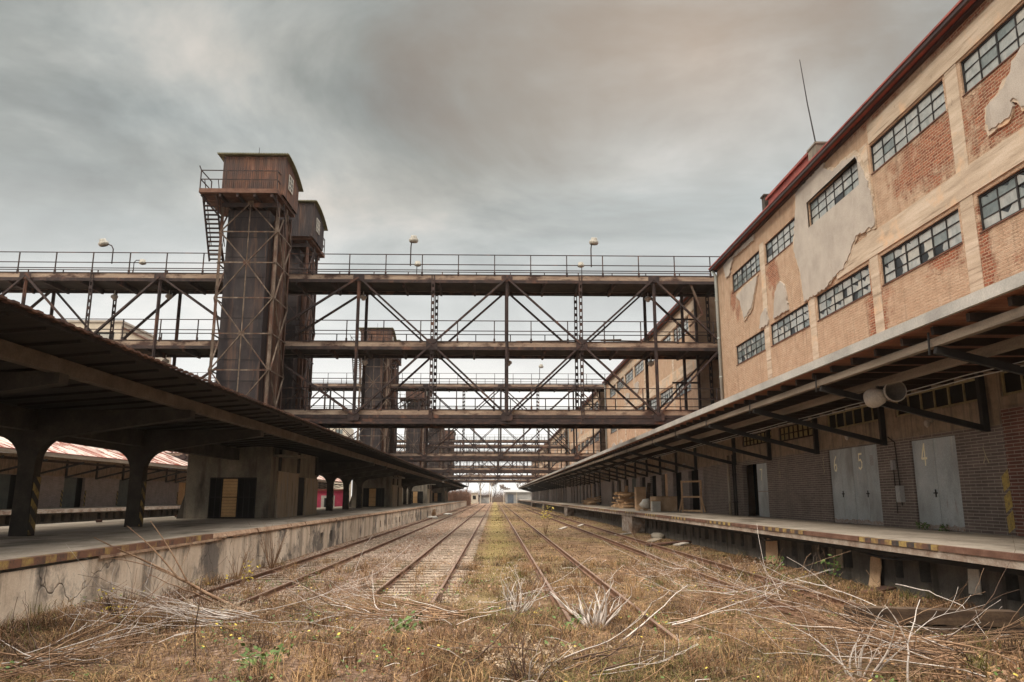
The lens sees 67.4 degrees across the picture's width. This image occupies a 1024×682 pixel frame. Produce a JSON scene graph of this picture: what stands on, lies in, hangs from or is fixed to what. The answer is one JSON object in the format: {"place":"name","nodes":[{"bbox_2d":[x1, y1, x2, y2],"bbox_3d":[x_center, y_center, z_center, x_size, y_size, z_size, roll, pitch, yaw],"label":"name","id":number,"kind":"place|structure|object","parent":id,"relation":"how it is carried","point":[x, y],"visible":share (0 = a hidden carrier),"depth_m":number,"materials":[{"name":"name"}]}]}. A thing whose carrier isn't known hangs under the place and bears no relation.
{"place":"outdoors","nodes":[
{"label":"outdoors","id":0,"kind":"place"},
{"bbox_2d":[49,320,170,463],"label":"office block","id":1,"kind":"structure","parent":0,"point":[97,324],"depth_m":121.55,"materials":[{"name":"grey paint"}]},
{"bbox_2d":[326,428,353,500],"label":"office block","id":2,"kind":"structure","parent":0,"point":[349,431],"depth_m":188.60,"materials":[{"name":"beige concrete"}]},
{"bbox_2d":[0,0,958,495],"label":"sky","id":3,"kind":"structure","parent":0,"point":[473,128],"materials":[{"name":"grey"}]},
{"bbox_2d":[0,502,1023,681],"bbox_3d":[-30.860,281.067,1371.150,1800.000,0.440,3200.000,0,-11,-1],"label":"ground","id":4,"kind":"structure","parent":0,"point":[554,527],"depth_m":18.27,"materials":[{"name":"plant"}]},
{"bbox_2d":[0,436,187,508],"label":"warehouse","id":5,"kind":"structure","parent":4,"relation":"on","point":[75,481],"depth_m":69.44,"materials":[{"name":"brown brick"}]},
{"bbox_2d":[0,474,10,508],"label":"door","id":6,"kind":"structure","parent":5,"relation":"in","point":[4,478],"depth_m":59.66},
{"bbox_2d":[61,477,76,507],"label":"door","id":7,"kind":"structure","parent":5,"relation":"in","point":[69,491],"depth_m":68.76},
{"bbox_2d":[117,480,128,505],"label":"door","id":8,"kind":"structure","parent":5,"relation":"in","point":[123,485],"depth_m":78.57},
{"bbox_2d":[0,537,219,681],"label":"brushwood","id":9,"kind":"object","parent":4,"relation":"on","point":[44,660],"visible":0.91,"depth_m":9.68,"materials":[{"name":"plant"}]},
{"bbox_2d":[97,588,147,619],"bbox_3d":[-6.946,4.658,13.624,0.814,0.593,0.822,0,-11,-1],"label":"dry shrub","id":10,"kind":"object","parent":4,"relation":"on","point":[108,606],"visible":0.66,"depth_m":13.51,"materials":[{"name":"brown plant"}]},
{"bbox_2d":[0,501,349,525],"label":"loading platform","id":11,"kind":"structure","parent":4,"relation":"on","point":[57,515],"depth_m":65.07,"materials":[{"name":"concrete"}]},
{"bbox_2d":[168,451,186,504],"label":"warehouse","id":12,"kind":"structure","parent":4,"relation":"on","point":[177,489],"depth_m":91.73,"materials":[{"name":"brown metal"}]},
{"bbox_2d":[177,482,185,504],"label":"door","id":13,"kind":"structure","parent":12,"relation":"in","point":[181,492],"depth_m":93.35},
{"bbox_2d":[148,574,240,616],"bbox_3d":[-6.205,4.965,15.033,3.283,0.591,0.178,-8,-14,36],"label":"fallen branch","id":14,"kind":"object","parent":4,"relation":"on","point":[209,600],"visible":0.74,"depth_m":15.09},
{"bbox_2d":[138,594,274,619],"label":"seed heads","id":15,"kind":"object","parent":4,"relation":"on","point":[226,604],"visible":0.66,"depth_m":13.78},
{"bbox_2d":[0,501,465,625],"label":"island platform","id":16,"kind":"structure","parent":4,"relation":"on","point":[40,566],"depth_m":20.41,"materials":[{"name":"concrete"}]},
{"bbox_2d":[0,294,448,535],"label":"platform canopy","id":17,"kind":"object","parent":16,"relation":"on","point":[61,380],"visible":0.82,"depth_m":21.31,"materials":[{"name":"concrete"}]},
{"bbox_2d":[199,148,303,411],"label":"lift tower","id":18,"kind":"structure","parent":17,"relation":"on","point":[253,199],"depth_m":42.59,"materials":[{"name":"metal"}]},
{"bbox_2d":[278,200,327,408],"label":"lift tower","id":19,"kind":"structure","parent":17,"relation":"on","point":[309,226],"depth_m":49.57,"materials":[{"name":"metal"}]},
{"bbox_2d":[350,327,396,453],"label":"lift tower","id":20,"kind":"structure","parent":17,"relation":"on","point":[378,372],"depth_m":86.62,"materials":[{"name":"metal"}]},
{"bbox_2d":[389,340,401,452],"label":"lift tower","id":21,"kind":"structure","parent":17,"relation":"on","point":[395,363],"depth_m":93.64,"materials":[{"name":"metal"}]},
{"bbox_2d":[176,447,317,518],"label":"lift house","id":22,"kind":"structure","parent":16,"relation":"on","point":[261,482],"depth_m":38.00,"materials":[{"name":"concrete"}]},
{"bbox_2d":[208,479,256,516],"bbox_3d":[-13.727,7.700,37.717,2.250,1.960,0.017,0,-11,-1],"label":"doorway","id":23,"kind":"structure","parent":22,"relation":"in","point":[213,481],"depth_m":37.71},
{"bbox_2d":[349,475,404,506],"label":"lift house","id":24,"kind":"structure","parent":16,"relation":"on","point":[383,492],"depth_m":81.90,"materials":[{"name":"concrete"}]},
{"bbox_2d":[363,489,384,505],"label":"doorway","id":25,"kind":"structure","parent":24,"relation":"in","point":[365,494],"depth_m":81.69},
{"bbox_2d":[402,484,435,503],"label":"lift house","id":26,"kind":"structure","parent":16,"relation":"on","point":[421,494],"depth_m":125.86,"materials":[{"name":"concrete"}]},
{"bbox_2d":[399,391,426,467],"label":"lift tower","id":27,"kind":"structure","parent":26,"relation":"on","point":[414,434],"depth_m":130.27,"materials":[{"name":"metal"}]},
{"bbox_2d":[432,487,447,501],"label":"lift house","id":28,"kind":"structure","parent":16,"relation":"on","point":[439,494],"depth_m":169.85,"materials":[{"name":"concrete"}]},
{"bbox_2d":[428,428,442,474],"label":"lift tower","id":29,"kind":"structure","parent":28,"relation":"on","point":[437,437],"depth_m":174.64,"materials":[{"name":"metal"}]},
{"bbox_2d":[433,479,468,491],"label":"platform canopy","id":30,"kind":"object","parent":16,"relation":"on","point":[451,485],"visible":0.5,"depth_m":152.98,"materials":[{"name":"metal"}]},
{"bbox_2d":[444,430,454,479],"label":"lift tower","id":31,"kind":"structure","parent":30,"relation":"on","point":[451,438],"depth_m":218.72,"materials":[{"name":"metal"}]},
{"bbox_2d":[229,541,253,577],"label":"dry shrub","id":32,"kind":"object","parent":4,"relation":"on","point":[243,562],"visible":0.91,"depth_m":22.60,"materials":[{"name":"beige plant"}]},
{"bbox_2d":[226,559,260,587],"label":"weed","id":33,"kind":"object","parent":4,"relation":"on","point":[243,578],"visible":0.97,"depth_m":20.28,"materials":[{"name":"yellow plant"}]},
{"bbox_2d":[54,535,435,639],"bbox_3d":[-4.487,4.200,13.520,6.504,1.490,3.787,0,-11,-1],"label":"brushwood","id":34,"kind":"object","parent":4,"relation":"on","point":[219,613],"visible":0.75,"depth_m":13.10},
{"bbox_2d":[232,637,292,669],"bbox_3d":[-3.105,3.999,9.666,0.765,0.395,0.659,5,-13,-24],"label":"bramble","id":35,"kind":"object","parent":4,"relation":"on","point":[262,656],"visible":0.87,"depth_m":9.68,"materials":[{"name":"green plant"}]},
{"bbox_2d":[249,518,291,568],"bbox_3d":[-8.177,6.827,25.954,1.401,1.713,1.001,-8,-14,36],"label":"dry shrub","id":36,"kind":"object","parent":4,"relation":"on","point":[272,565],"visible":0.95,"depth_m":25.88,"materials":[{"name":"brown plant"}]},
{"bbox_2d":[121,503,479,650],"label":"railway track","id":37,"kind":"structure","parent":4,"relation":"on","point":[331,552],"depth_m":28.83,"materials":[{"name":"metal"}]},
{"bbox_2d":[317,489,342,507],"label":"kiosk","id":38,"kind":"object","parent":4,"relation":"on","point":[337,500],"visible":0.23,"depth_m":97.47,"materials":[{"name":"pink paint"}]},
{"bbox_2d":[317,476,350,488],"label":"warehouse","id":39,"kind":"structure","parent":4,"relation":"on","point":[322,483],"depth_m":165.60,"materials":[{"name":"grey metal"}]},
{"bbox_2d":[250,544,435,628],"bbox_3d":[-3.307,4.514,14.367,3.507,1.216,3.976,0,-11,-1],"label":"brushwood","id":40,"kind":"object","parent":4,"relation":"on","point":[354,607],"visible":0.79,"depth_m":14.22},
{"bbox_2d":[385,610,423,635],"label":"bramble","id":41,"kind":"object","parent":4,"relation":"on","point":[404,626],"visible":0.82,"depth_m":12.35,"materials":[{"name":"green plant"}]},
{"bbox_2d":[351,504,490,629],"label":"railway track","id":42,"kind":"structure","parent":4,"relation":"on","point":[388,584],"depth_m":28.01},
{"bbox_2d":[241,540,612,626],"bbox_3d":[-1.655,4.451,14.399,6.317,1.512,3.387,3,-12,-13],"label":"brushwood","id":43,"kind":"object","parent":4,"relation":"on","point":[446,613],"visible":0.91,"depth_m":13.94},
{"bbox_2d":[418,589,472,606],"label":"seed heads","id":44,"kind":"object","parent":4,"relation":"on","point":[440,591],"visible":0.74,"depth_m":15.99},
{"bbox_2d":[448,489,471,505],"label":"brick wall","id":45,"kind":"structure","parent":4,"relation":"on","point":[464,495],"depth_m":221.65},
{"bbox_2d":[450,489,504,501],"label":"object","id":46,"kind":"object","parent":4,"relation":"on","point":[498,497],"visible":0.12,"depth_m":374.95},
{"bbox_2d":[467,559,542,665],"bbox_3d":[0.034,3.765,10.788,0.282,1.286,1.979,-8,-14,34],"label":"fallen branch","id":47,"kind":"object","parent":4,"relation":"on","point":[507,625],"visible":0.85,"depth_m":10.42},
{"bbox_2d":[0,555,1021,681],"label":"twig litter","id":48,"kind":"object","parent":4,"relation":"on","point":[260,630],"visible":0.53,"depth_m":11.90,"materials":[{"name":"wood"}]},
{"bbox_2d":[0,568,1023,681],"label":"ground plants","id":49,"kind":"object","parent":4,"relation":"on","point":[546,642],"visible":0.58,"depth_m":11.84,"materials":[{"name":"green plant"}]},
{"bbox_2d":[5,518,1023,681],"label":"ballast stones","id":50,"kind":"object","parent":4,"relation":"on","point":[407,555],"visible":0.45,"depth_m":22.48,"materials":[{"name":"gravel"}]},
{"bbox_2d":[7,521,1023,681],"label":"fallen leaves","id":51,"kind":"object","parent":4,"relation":"on","point":[958,671],"depth_m":15.40,"materials":[{"name":"plant"}]},
{"bbox_2d":[503,490,530,503],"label":"shed","id":52,"kind":"structure","parent":4,"relation":"on","point":[513,496],"depth_m":294.18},
{"bbox_2d":[500,565,546,612],"bbox_3d":[0.244,5.176,16.020,0.922,1.075,1.803,-3,-12,16],"label":"dry shrub","id":53,"kind":"object","parent":4,"relation":"on","point":[513,600],"visible":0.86,"depth_m":15.83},
{"bbox_2d":[460,627,612,681],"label":"seed heads","id":54,"kind":"object","parent":4,"relation":"on","point":[526,640],"visible":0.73,"depth_m":9.69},
{"bbox_2d":[487,616,591,681],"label":"dry shrub","id":55,"kind":"object","parent":4,"relation":"on","point":[523,662],"visible":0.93,"depth_m":9.06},
{"bbox_2d":[399,579,721,681],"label":"brushwood","id":56,"kind":"object","parent":4,"relation":"on","point":[593,655],"visible":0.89,"depth_m":9.34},
{"bbox_2d":[547,567,631,628],"bbox_3d":[1.390,4.680,13.967,1.468,1.194,1.241,0,-11,-1],"label":"dry shrub","id":57,"kind":"object","parent":4,"relation":"on","point":[608,616],"visible":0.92,"depth_m":13.80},
{"bbox_2d":[498,503,687,647],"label":"railway track","id":58,"kind":"structure","parent":4,"relation":"on","point":[588,572],"depth_m":20.66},
{"bbox_2d":[581,536,771,581],"bbox_3d":[5.076,6.535,23.355,5.542,1.250,5.041,10,-15,-40],"label":"brushwood","id":59,"kind":"object","parent":4,"relation":"on","point":[667,568],"visible":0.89,"depth_m":23.23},
{"bbox_2d":[677,592,723,617],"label":"dry shrub","id":60,"kind":"object","parent":4,"relation":"on","point":[700,606],"visible":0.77,"depth_m":15.24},
{"bbox_2d":[579,546,841,628],"bbox_3d":[4.699,5.291,17.065,7.719,1.241,4.997,7,-14,-32],"label":"brushwood","id":61,"kind":"object","parent":4,"relation":"on","point":[770,593],"visible":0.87,"depth_m":17.32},
{"bbox_2d":[511,503,993,644],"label":"railway track","id":62,"kind":"structure","parent":4,"relation":"on","point":[730,568],"depth_m":23.82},
{"bbox_2d":[665,551,848,637],"bbox_3d":[4.525,4.438,13.432,3.840,1.354,2.346,0,-11,-1],"label":"brushwood","id":63,"kind":"object","parent":4,"relation":"on","point":[682,621],"visible":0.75,"depth_m":13.29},
{"bbox_2d":[518,500,1023,621],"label":"loading platform","id":64,"kind":"structure","parent":4,"relation":"on","point":[940,563],"depth_m":20.08,"materials":[{"name":"concrete"}]},
{"bbox_2d":[518,463,538,499],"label":"brick warehouse","id":65,"kind":"structure","parent":64,"relation":"on","point":[534,494],"depth_m":239.75,"materials":[{"name":"brown brick"}]},
{"bbox_2d":[523,443,550,500],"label":"brick warehouse","id":66,"kind":"structure","parent":64,"relation":"on","point":[543,494],"depth_m":196.10,"materials":[{"name":"brown brick"}]},
{"bbox_2d":[530,429,567,502],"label":"brick warehouse","id":67,"kind":"structure","parent":64,"relation":"on","point":[557,492],"depth_m":151.73,"materials":[{"name":"brown brick"}]},
{"bbox_2d":[346,434,550,478],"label":"steel bridge","id":68,"kind":"structure","parent":67,"relation":"on","point":[494,476],"depth_m":177.20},
{"bbox_2d":[396,448,538,482],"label":"steel bridge","id":69,"kind":"structure","parent":67,"relation":"attached to","point":[495,480],"depth_m":220.70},
{"bbox_2d":[541,392,605,504],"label":"brick warehouse","id":70,"kind":"structure","parent":64,"relation":"on","point":[580,488],"depth_m":105.72,"materials":[{"name":"brown brick"}]},
{"bbox_2d":[332,428,569,472],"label":"steel bridge","id":71,"kind":"structure","parent":70,"relation":"on","point":[523,446],"depth_m":132.76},
{"bbox_2d":[611,486,634,507],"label":"timber pile","id":72,"kind":"object","parent":64,"relation":"on","point":[625,502],"visible":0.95,"depth_m":66.28,"materials":[{"name":"brown wood"}]},
{"bbox_2d":[634,487,645,508],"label":"box","id":73,"kind":"object","parent":64,"relation":"on","point":[639,493],"visible":0.95,"depth_m":63.01,"materials":[{"name":"cardboard"}]},
{"bbox_2d":[564,297,720,512],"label":"brick warehouse","id":74,"kind":"structure","parent":64,"relation":"on","point":[664,475],"depth_m":57.46,"materials":[{"name":"brown brick"}]},
{"bbox_2d":[166,372,605,461],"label":"steel bridge","id":75,"kind":"structure","parent":74,"relation":"on","point":[575,455],"depth_m":89.34,"materials":[{"name":"metal"}]},
{"bbox_2d":[650,500,660,511],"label":"box","id":76,"kind":"object","parent":64,"relation":"on","point":[655,505],"visible":1,"depth_m":50.68,"materials":[{"name":"grey wood"}]},
{"bbox_2d":[650,496,677,510],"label":"box","id":77,"kind":"object","parent":64,"relation":"on","point":[668,503],"visible":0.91,"depth_m":51.33,"materials":[{"name":"cardboard"}]},
{"bbox_2d":[679,480,705,512],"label":"shelving rack","id":78,"kind":"object","parent":64,"relation":"on","point":[701,500],"visible":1,"depth_m":47.10,"materials":[{"name":"brown wood"}]},
{"bbox_2d":[628,0,1023,536],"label":"brick warehouse","id":79,"kind":"structure","parent":64,"relation":"on","point":[879,241],"depth_m":23.60,"materials":[{"name":"brown brick"}]},
{"bbox_2d":[0,251,720,428],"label":"steel bridge","id":80,"kind":"structure","parent":79,"relation":"on","point":[138,284],"depth_m":45.55,"materials":[{"name":"metal"}]},
{"bbox_2d":[552,339,675,341],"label":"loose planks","id":81,"kind":"object","parent":80,"relation":"on","point":[618,340],"visible":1,"depth_m":45.07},
{"bbox_2d":[733,251,759,291],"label":"window","id":82,"kind":"structure","parent":79,"relation":"in","point":[752,266],"depth_m":39.09,"materials":[{"name":"glass"}]},
{"bbox_2d":[737,330,764,363],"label":"window","id":83,"kind":"structure","parent":79,"relation":"in","point":[754,345],"depth_m":38.33,"materials":[{"name":"glass"}]},
{"bbox_2d":[743,430,771,446],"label":"transom window","id":84,"kind":"structure","parent":79,"relation":"in","point":[747,441],"depth_m":37.90,"materials":[{"name":"yellow glass"}]},
{"bbox_2d":[756,463,769,516],"bbox_3d":[11.963,7.075,36.474,0.062,2.490,1.540,0,-11,-1],"label":"door","id":85,"kind":"structure","parent":79,"relation":"in","point":[761,468],"depth_m":36.48,"materials":[{"name":"beige paint"}]},
{"bbox_2d":[766,218,794,262],"bbox_3d":[12.072,-4.504,34.059,0.072,1.000,4.350,0,-11,-1],"label":"window","id":86,"kind":"structure","parent":79,"relation":"in","point":[781,240],"depth_m":34.49,"materials":[{"name":"glass"}]},
{"bbox_2d":[551,361,1023,482],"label":"gutter","id":87,"kind":"object","parent":79,"relation":"attached to","point":[852,407],"visible":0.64,"depth_m":21.29,"materials":[{"name":"metal"}]},
{"bbox_2d":[771,302,809,344],"bbox_3d":[12.072,-0.682,33.282,0.072,1.000,4.350,0,-11,-1],"label":"window","id":88,"kind":"structure","parent":79,"relation":"in","point":[797,320],"depth_m":33.21,"materials":[{"name":"glass"}]},
{"bbox_2d":[779,420,812,441],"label":"transom window","id":89,"kind":"structure","parent":79,"relation":"in","point":[795,431],"depth_m":32.81,"materials":[{"name":"yellow glass"}]},
{"bbox_2d":[810,162,858,224],"bbox_3d":[12.186,-5.534,28.994,0.072,1.000,4.350,0,-11,-1],"label":"window","id":90,"kind":"structure","parent":79,"relation":"in","point":[848,180],"depth_m":28.97,"materials":[{"name":"glass"}]},
{"bbox_2d":[829,448,857,523],"bbox_3d":[12.141,5.323,28.154,0.080,2.693,1.826,0,-11,-1],"label":"door","id":91,"kind":"structure","parent":79,"relation":"in","point":[841,463],"depth_m":28.10,"materials":[{"name":"grey paint"}]},
{"bbox_2d":[817,265,870,319],"bbox_3d":[12.186,-1.712,28.217,0.072,1.000,4.350,0,-11,-1],"label":"window","id":92,"kind":"structure","parent":79,"relation":"in","point":[857,285],"depth_m":28.08,"materials":[{"name":"glass"}]},
{"bbox_2d":[827,405,877,428],"bbox_3d":[12.193,2.721,27.382,0.074,0.620,4.200,0,-11,-1],"label":"transom window","id":93,"kind":"structure","parent":79,"relation":"in","point":[863,414],"depth_m":27.42,"materials":[{"name":"glass"}]},
{"bbox_2d":[851,444,883,525],"bbox_3d":[12.183,4.941,26.293,0.080,2.686,1.926,0,-11,-1],"label":"door","id":94,"kind":"structure","parent":79,"relation":"in","point":[864,458],"depth_m":26.29,"materials":[{"name":"grey paint"}]},
{"bbox_2d":[863,382,906,407],"bbox_3d":[9.127,1.297,18.764,0.563,0.623,0.919,9,-15,-38],"label":"loudspeaker","id":95,"kind":"object","parent":79,"relation":"attached to","point":[876,398],"visible":0.96,"depth_m":18.73,"materials":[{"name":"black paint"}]},
{"bbox_2d":[871,81,945,171],"bbox_3d":[12.300,-6.564,23.929,0.072,1.000,4.350,0,-11,-1],"label":"window","id":96,"kind":"structure","parent":79,"relation":"in","point":[932,105],"depth_m":23.76,"materials":[{"name":"glass"}]},
{"bbox_2d":[882,209,961,283],"bbox_3d":[12.300,-2.742,23.152,0.072,1.000,4.350,0,-11,-1],"label":"window","id":97,"kind":"structure","parent":79,"relation":"in","point":[944,234],"depth_m":22.97,"materials":[{"name":"glass"}]},
{"bbox_2d":[912,438,942,529],"bbox_3d":[12.264,4.241,22.699,0.080,2.626,1.151,0,-11,-1],"label":"door","id":98,"kind":"structure","parent":79,"relation":"in","point":[928,497],"depth_m":22.66,"materials":[{"name":"grey paint"}]},
{"bbox_2d":[896,378,976,416],"bbox_3d":[12.306,1.695,22.337,0.074,0.620,4.300,0,-11,-1],"label":"transom window","id":99,"kind":"structure","parent":79,"relation":"in","point":[963,392],"depth_m":21.97,"materials":[{"name":"glass"}]},
{"bbox_2d":[933,435,965,531],"bbox_3d":[12.304,4.009,21.547,0.053,2.630,1.151,0,-11,-1],"label":"door","id":100,"kind":"structure","parent":79,"relation":"in","point":[952,514],"depth_m":21.56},
{"bbox_2d":[961,4,1023,92],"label":"window","id":101,"kind":"structure","parent":79,"relation":"in","point":[1008,37],"depth_m":19.73,"materials":[{"name":"glass"}]},
{"bbox_2d":[978,168,1023,229],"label":"window","id":102,"kind":"structure","parent":79,"relation":"in","point":[1006,198],"depth_m":19.39,"materials":[{"name":"glass"}]},
{"bbox_2d":[1000,372,1023,395],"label":"transom window","id":103,"kind":"structure","parent":79,"relation":"in","point":[1012,383],"depth_m":19.04,"materials":[{"name":"paint"}]},
{"bbox_2d":[968,569,981,594],"bbox_3d":[9.214,4.796,15.308,0.039,0.500,0.400,0,-11,-1],"label":"white panel","id":104,"kind":"object","parent":64,"relation":"attached to","point":[974,577],"visible":0.87,"depth_m":15.28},
{"bbox_2d":[766,538,777,563],"bbox_3d":[8.903,7.218,26.328,0.066,0.848,1.145,0,-11,-1],"label":"cardboard sheet","id":105,"kind":"object","parent":4,"relation":"on","point":[772,548],"visible":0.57,"depth_m":26.28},
{"bbox_2d":[815,546,843,581],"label":"weed","id":106,"kind":"object","parent":4,"relation":"on","point":[834,560],"visible":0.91,"depth_m":20.40,"materials":[{"name":"green plant"}]},
{"bbox_2d":[663,491,1023,681],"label":"brushwood","id":107,"kind":"object","parent":4,"relation":"on","point":[913,648],"visible":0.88,"depth_m":10.24,"materials":[{"name":"wood"}]},
{"bbox_2d":[778,599,909,677],"bbox_3d":[4.181,3.744,9.760,1.707,1.048,0.664,-7,-14,32],"label":"dry shrub","id":108,"kind":"object","parent":4,"relation":"on","point":[850,674],"visible":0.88,"depth_m":9.60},
{"bbox_2d":[869,556,881,587],"bbox_3d":[9.035,5.809,19.110,0.133,0.911,0.609,0,-11,-1],"label":"support post","id":109,"kind":"object","parent":4,"relation":"on","point":[875,568],"visible":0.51,"depth_m":19.09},
{"bbox_2d":[860,585,896,593],"bbox_3d":[8.588,5.837,17.992,0.806,0.142,0.350,5,-13,-24],"label":"scrap board","id":110,"kind":"object","parent":4,"relation":"on","point":[884,587],"visible":0.71,"depth_m":17.96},
{"bbox_2d":[887,600,919,681],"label":"fallen branch","id":111,"kind":"object","parent":4,"relation":"on","point":[907,669],"visible":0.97,"depth_m":9.37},
{"bbox_2d":[812,626,1023,662],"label":"fallen branch","id":112,"kind":"object","parent":4,"relation":"on","point":[867,628],"visible":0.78,"depth_m":10.19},
{"bbox_2d":[853,623,1023,642],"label":"sleeper","id":113,"kind":"object","parent":4,"relation":"on","point":[944,627],"visible":0.21,"depth_m":11.94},
{"bbox_2d":[844,605,1020,627],"bbox_3d":[6.620,4.353,12.161,2.527,0.260,0.280,-1,-12,7],"label":"sleeper","id":114,"kind":"object","parent":113,"relation":"on","point":[1000,617],"visible":0.82,"depth_m":12.03,"materials":[{"name":"wood"}]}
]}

